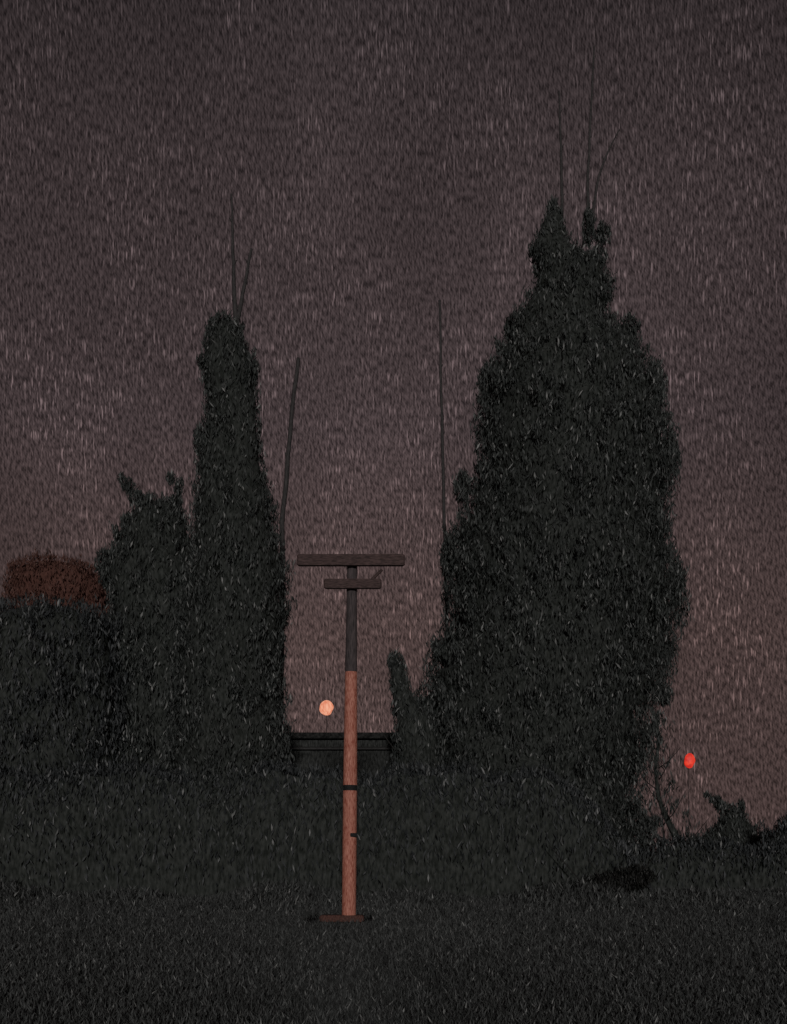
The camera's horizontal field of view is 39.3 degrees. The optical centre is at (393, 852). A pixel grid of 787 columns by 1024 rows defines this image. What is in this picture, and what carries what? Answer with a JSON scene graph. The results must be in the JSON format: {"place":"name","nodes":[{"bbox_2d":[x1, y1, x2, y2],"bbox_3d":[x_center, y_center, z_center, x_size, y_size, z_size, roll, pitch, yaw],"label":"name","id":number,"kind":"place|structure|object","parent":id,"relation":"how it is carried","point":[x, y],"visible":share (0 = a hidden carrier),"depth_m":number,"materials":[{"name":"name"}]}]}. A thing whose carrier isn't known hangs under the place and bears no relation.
{"place":"outdoors","nodes":[
{"label":"outdoors","id":0,"kind":"place"},
{"bbox_2d":[0,0,786,841],"label":"sky","id":1,"kind":"structure","parent":0,"point":[381,162],"materials":[{"name":"grey"}]},
{"bbox_2d":[0,853,786,1023],"bbox_3d":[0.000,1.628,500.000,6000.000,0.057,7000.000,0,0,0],"label":"ground","id":2,"kind":"structure","parent":0,"point":[317,919],"depth_m":15.46,"materials":[{"name":"plant"}]},
{"bbox_2d":[2,548,111,624],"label":"broad tree","id":3,"kind":"object","parent":2,"relation":"on","point":[50,576],"visible":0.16,"depth_m":60.28,"materials":[{"name":"red plant"}]},
{"bbox_2d":[0,591,135,783],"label":"broad tree","id":4,"kind":"object","parent":2,"relation":"on","point":[58,709],"visible":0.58,"depth_m":36.48,"materials":[{"name":"green plant"}]},
{"bbox_2d":[89,468,195,776],"bbox_3d":[-8.633,-6.118,39.955,5.410,15.692,5.271,0,0,0],"label":"round tree","id":5,"kind":"object","parent":2,"relation":"on","point":[142,562],"visible":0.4,"depth_m":38.50,"materials":[{"name":"green plant"}]},
{"bbox_2d":[151,193,297,859],"bbox_3d":[-5.299,-9.913,36.007,5.106,23.233,4.684,0,0,0],"label":"conifer tree","id":6,"kind":"object","parent":2,"relation":"on","point":[229,635],"visible":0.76,"depth_m":34.97,"materials":[{"name":"green plant"}]},
{"bbox_2d":[279,357,299,741],"bbox_3d":[-3.771,-7.962,39.498,0.867,19.560,0.233,0,0,0],"label":"bare tree","id":7,"kind":"object","parent":2,"relation":"on","point":[286,475],"visible":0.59,"depth_m":39.44,"materials":[{"name":"brown plant"}]},
{"bbox_2d":[0,754,652,903],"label":"hedge","id":8,"kind":"object","parent":2,"relation":"on","point":[467,833],"visible":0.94,"depth_m":34.03,"materials":[{"name":"green plant"}]},
{"bbox_2d":[319,700,333,731],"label":"globe lamp","id":9,"kind":"object","parent":2,"relation":"on","point":[326,707],"visible":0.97,"depth_m":60.24,"materials":[{"name":"brown"}]},
{"bbox_2d":[283,732,396,781],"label":"flat roofed building","id":10,"kind":"structure","parent":2,"relation":"on","point":[374,750],"depth_m":44.00,"materials":[{"name":"black concrete"}]},
{"bbox_2d":[297,554,404,921],"bbox_3d":[-0.979,-2.634,25.561,2.483,8.467,0.479,0,0,0],"label":"utility pole","id":11,"kind":"object","parent":2,"relation":"on","point":[351,583],"visible":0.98,"depth_m":25.45,"materials":[{"name":"brown wood"}]},
{"bbox_2d":[380,646,453,774],"bbox_3d":[0.753,-2.811,39.089,2.770,9.023,2.844,0,0,0],"label":"pointed shrub","id":12,"kind":"object","parent":2,"relation":"on","point":[415,735],"visible":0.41,"depth_m":38.64,"materials":[{"name":"green plant"}]},
{"bbox_2d":[438,300,448,636],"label":"bare tree","id":13,"kind":"object","parent":2,"relation":"on","point":[442,425],"visible":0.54,"depth_m":45.96,"materials":[{"name":"brown plant"}]},
{"bbox_2d":[413,46,693,857],"bbox_3d":[5.775,-14.499,42.109,11.099,32.452,8.961,0,0,0],"label":"conifer tree","id":14,"kind":"object","parent":2,"relation":"on","point":[555,649],"visible":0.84,"depth_m":39.43,"materials":[{"name":"green plant"}]},
{"bbox_2d":[549,845,657,896],"bbox_3d":[6.389,0.719,33.162,3.428,1.931,1.387,0,0,0],"label":"creeping shrub","id":15,"kind":"object","parent":2,"relation":"on","point":[633,881],"visible":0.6,"depth_m":32.91,"materials":[{"name":"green plant"}]},
{"bbox_2d":[640,708,719,850],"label":"sparse shrub","id":16,"kind":"object","parent":2,"relation":"on","point":[672,829],"visible":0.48,"depth_m":44.39,"materials":[{"name":"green plant"}]},
{"bbox_2d":[684,753,694,840],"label":"signal lamp","id":17,"kind":"object","parent":2,"relation":"on","point":[689,760],"visible":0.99,"depth_m":57.92,"materials":[{"name":"brown"}]},
{"bbox_2d":[628,831,786,891],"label":"hedge","id":18,"kind":"object","parent":2,"relation":"on","point":[673,862],"visible":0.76,"depth_m":40.03,"materials":[{"name":"green plant"}]},
{"bbox_2d":[681,789,763,850],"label":"leafy shrub","id":19,"kind":"object","parent":2,"relation":"on","point":[734,824],"visible":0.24,"depth_m":46.58,"materials":[{"name":"green plant"}]},
{"bbox_2d":[746,812,786,856],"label":"leafy shrub","id":20,"kind":"object","parent":2,"relation":"on","point":[767,836],"visible":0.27,"depth_m":43.95,"materials":[{"name":"green plant"}]}
]}

